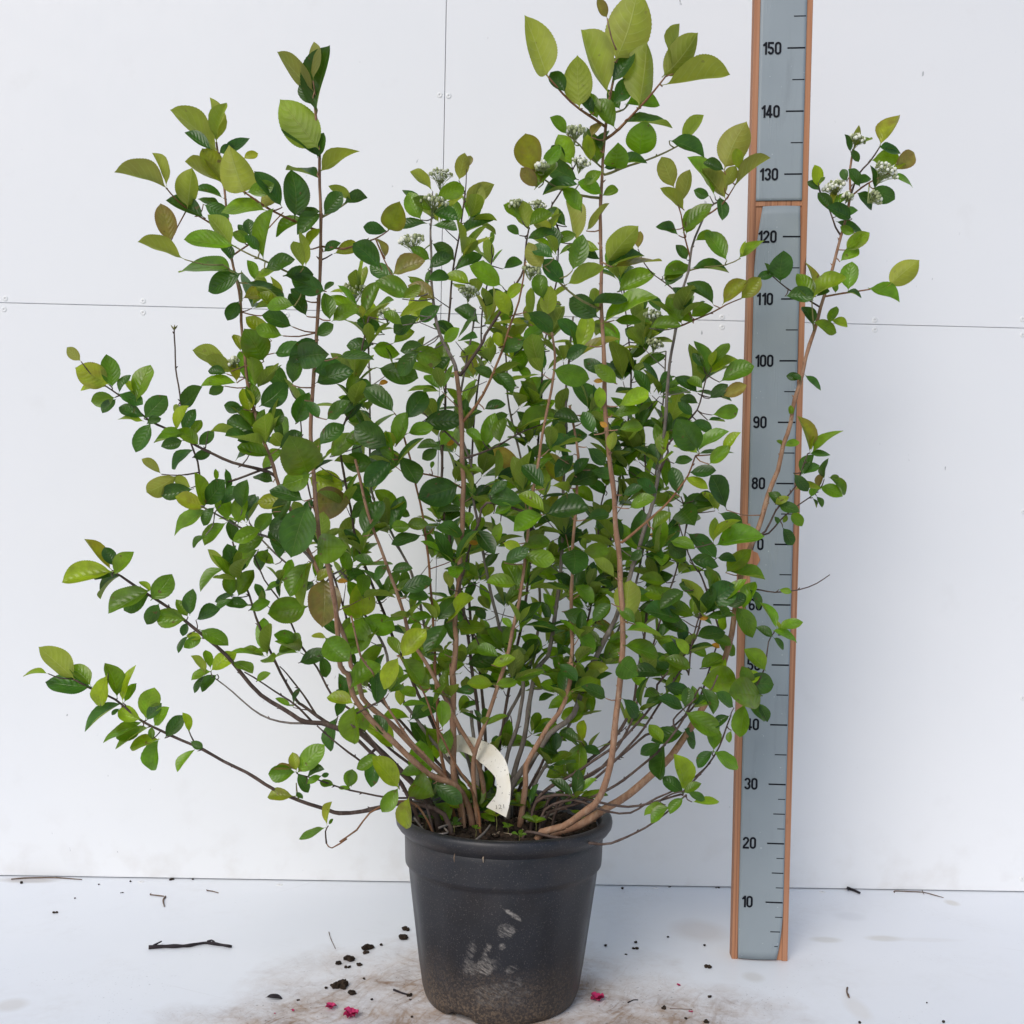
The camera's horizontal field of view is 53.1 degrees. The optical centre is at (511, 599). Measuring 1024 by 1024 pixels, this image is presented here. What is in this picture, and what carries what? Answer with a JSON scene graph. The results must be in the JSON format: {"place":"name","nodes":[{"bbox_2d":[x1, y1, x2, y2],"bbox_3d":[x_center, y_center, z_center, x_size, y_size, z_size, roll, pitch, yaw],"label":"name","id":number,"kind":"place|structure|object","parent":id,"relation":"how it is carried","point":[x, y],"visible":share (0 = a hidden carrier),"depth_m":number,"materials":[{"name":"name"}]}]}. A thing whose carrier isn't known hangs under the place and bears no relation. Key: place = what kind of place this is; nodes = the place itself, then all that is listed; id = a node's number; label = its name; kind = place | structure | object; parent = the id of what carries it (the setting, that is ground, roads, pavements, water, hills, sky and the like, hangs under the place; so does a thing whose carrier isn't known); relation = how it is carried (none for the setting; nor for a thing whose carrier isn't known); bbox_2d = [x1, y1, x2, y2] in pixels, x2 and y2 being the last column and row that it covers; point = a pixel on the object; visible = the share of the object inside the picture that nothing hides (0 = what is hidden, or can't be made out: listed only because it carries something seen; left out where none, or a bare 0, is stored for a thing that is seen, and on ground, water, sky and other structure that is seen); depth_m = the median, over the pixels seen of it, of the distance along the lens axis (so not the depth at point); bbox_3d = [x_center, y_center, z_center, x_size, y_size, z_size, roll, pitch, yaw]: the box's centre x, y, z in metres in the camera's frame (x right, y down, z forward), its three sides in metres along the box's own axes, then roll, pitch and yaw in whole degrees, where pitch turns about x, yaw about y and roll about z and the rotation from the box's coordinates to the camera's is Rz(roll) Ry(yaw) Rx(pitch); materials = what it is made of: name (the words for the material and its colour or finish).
{"place":"outdoors","nodes":[
{"label":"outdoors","id":0,"kind":"place"},
{"bbox_2d":[265,994,281,998],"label":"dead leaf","id":1,"kind":"object","parent":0,"point":[278,996],"visible":1,"depth_m":1.54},
{"bbox_2d":[0,875,1023,1023],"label":"floor","id":2,"kind":"structure","parent":0,"point":[884,956],"depth_m":1.72,"materials":[{"name":"white"}]},
{"bbox_2d":[11,877,81,879],"bbox_3d":[-0.935,0.561,2.063,0.140,0.003,0.014,1,3,-3],"label":"twig","id":3,"kind":"object","parent":2,"relation":"on","point":[44,877],"visible":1,"depth_m":2.06,"materials":[{"name":"grey wood"}]},
{"bbox_2d":[148,939,231,948],"bbox_3d":[-0.542,0.583,1.734,0.138,0.008,0.028,1,3,-5],"label":"twig","id":4,"kind":"object","parent":2,"relation":"on","point":[209,942],"visible":1,"depth_m":1.73,"materials":[{"name":"brown wood"}]},
{"bbox_2d":[325,1002,336,1008],"bbox_3d":[-0.267,0.599,1.510,0.016,0.008,0.016,1,3,-1],"label":"fallen blossom","id":5,"kind":"object","parent":2,"relation":"on","point":[330,1005],"visible":1,"depth_m":1.51,"materials":[{"name":"pink plant"}]},
{"bbox_2d":[331,979,348,989],"bbox_3d":[-0.267,0.595,1.586,0.026,0.012,0.023,1,3,-1],"label":"soil clump","id":6,"kind":"object","parent":2,"relation":"on","point":[343,984],"visible":1,"depth_m":1.58,"materials":[{"name":"brown soil"}]},
{"bbox_2d":[343,955,354,961],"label":"soil clump","id":7,"kind":"object","parent":2,"relation":"on","point":[349,958],"visible":1,"depth_m":1.69,"materials":[{"name":"brown soil"}]},
{"bbox_2d":[343,1006,358,1017],"bbox_3d":[-0.234,0.599,1.486,0.022,0.012,0.022,1,3,-1],"label":"fallen blossom","id":8,"kind":"object","parent":2,"relation":"on","point":[349,1012],"visible":1,"depth_m":1.49,"materials":[{"name":"pink plant"}]},
{"bbox_2d":[348,990,356,994],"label":"soil clump","id":9,"kind":"object","parent":2,"relation":"on","point":[351,992],"visible":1,"depth_m":1.56,"materials":[{"name":"brown soil"}]},
{"bbox_2d":[361,944,374,950],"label":"soil clump","id":10,"kind":"object","parent":2,"relation":"on","point":[366,947],"visible":1,"depth_m":1.73,"materials":[{"name":"brown soil"}]},
{"bbox_2d":[393,989,407,994],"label":"twig","id":11,"kind":"object","parent":2,"relation":"on","point":[395,990],"visible":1,"depth_m":1.57,"materials":[{"name":"brown wood"}]},
{"bbox_2d":[398,934,408,939],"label":"soil clump","id":12,"kind":"object","parent":2,"relation":"on","point":[403,936],"visible":1,"depth_m":1.78,"materials":[{"name":"brown soil"}]},
{"bbox_2d":[402,926,409,930],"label":"soil clump","id":13,"kind":"object","parent":2,"relation":"on","point":[405,928],"visible":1,"depth_m":1.82,"materials":[{"name":"brown soil"}]},
{"bbox_2d":[396,788,612,1023],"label":"plant pot","id":14,"kind":"object","parent":2,"relation":"on","point":[502,915],"visible":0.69,"depth_m":1.46,"materials":[{"name":"black plastic"}]},
{"bbox_2d":[418,815,433,829],"bbox_3d":[-0.132,0.335,1.544,0.024,0.025,0.019,0,3,-23],"label":"weed seedling","id":15,"kind":"object","parent":14,"relation":"on","point":[420,816],"visible":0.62,"depth_m":1.54,"materials":[{"name":"green plant"}]},
{"bbox_2d":[443,817,461,831],"bbox_3d":[-0.085,0.336,1.507,0.024,0.028,0.027,-1,4,-43],"label":"weed seedling","id":16,"kind":"object","parent":14,"relation":"in","point":[455,820],"visible":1,"depth_m":1.51,"materials":[{"name":"green plant"}]},
{"bbox_2d":[23,0,918,847],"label":"potted shrub","id":17,"kind":"object","parent":14,"relation":"in","point":[617,48],"visible":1,"depth_m":1.50,"materials":[{"name":"green plant"}]},
{"bbox_2d":[446,735,510,816],"bbox_3d":[-0.055,0.262,1.551,0.042,0.102,0.159,-1,3,-36],"label":"plant tag","id":18,"kind":"object","parent":17,"relation":"attached to","point":[490,757],"visible":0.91,"depth_m":1.52,"materials":[{"name":"white plastic"}]},
{"bbox_2d":[484,809,500,829],"bbox_3d":[-0.029,0.332,1.525,0.016,0.038,0.044,0,3,-30],"label":"weed seedling","id":19,"kind":"object","parent":14,"relation":"on","point":[490,812],"visible":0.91,"depth_m":1.53,"materials":[{"name":"green plant"}]},
{"bbox_2d":[502,822,513,832],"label":"weed seedling","id":20,"kind":"object","parent":14,"relation":"on","point":[505,824],"visible":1,"depth_m":1.51,"materials":[{"name":"green plant"}]},
{"bbox_2d":[511,830,525,840],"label":"weed seedling","id":21,"kind":"object","parent":14,"relation":"on","point":[519,832],"visible":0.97,"depth_m":1.47,"materials":[{"name":"green plant"}]},
{"bbox_2d":[521,815,545,830],"bbox_3d":[0.033,0.336,1.518,0.034,0.033,0.031,-1,4,-41],"label":"weed seedling","id":22,"kind":"object","parent":14,"relation":"on","point":[535,818],"visible":0.98,"depth_m":1.52,"materials":[{"name":"green plant"}]},
{"bbox_2d":[590,992,603,1000],"bbox_3d":[0.130,0.603,1.557,0.021,0.012,0.020,1,3,-1],"label":"fallen blossom","id":23,"kind":"object","parent":2,"relation":"on","point":[597,996],"visible":1,"depth_m":1.56,"materials":[{"name":"pink plant"}]},
{"bbox_2d":[730,0,812,960],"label":"measuring board","id":24,"kind":"object","parent":2,"relation":"on","point":[780,97],"visible":0.89,"depth_m":1.69,"materials":[{"name":"grey wood"}]},
{"bbox_2d":[845,886,860,893],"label":"twig","id":25,"kind":"object","parent":2,"relation":"on","point":[852,889],"visible":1,"depth_m":2.09,"materials":[{"name":"black wood"}]},
{"bbox_2d":[893,890,943,897],"bbox_3d":[0.828,0.597,2.090,0.095,0.003,0.031,2,3,17],"label":"twig","id":26,"kind":"object","parent":2,"relation":"on","point":[916,891],"visible":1,"depth_m":2.09,"materials":[{"name":"wood"}]},
{"bbox_3d":[-0.021,-0.610,2.053,5.100,2.379,0.005,1,3,-1],"label":"wall backing","id":27,"kind":"object","parent":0,"visible":0},
{"bbox_2d":[0,303,440,881],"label":"wall panel","id":28,"kind":"structure","parent":27,"relation":"attached to","point":[76,799],"depth_m":2.06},
{"bbox_2d":[0,0,446,313],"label":"wall panel","id":29,"kind":"structure","parent":27,"relation":"attached to","point":[93,93],"depth_m":2.01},
{"bbox_2d":[433,314,1023,890],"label":"wall panel","id":30,"kind":"structure","parent":27,"relation":"attached to","point":[909,728],"depth_m":2.08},
{"bbox_2d":[441,0,1023,327],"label":"wall panel","id":31,"kind":"structure","parent":27,"relation":"attached to","point":[944,79],"depth_m":2.03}
]}

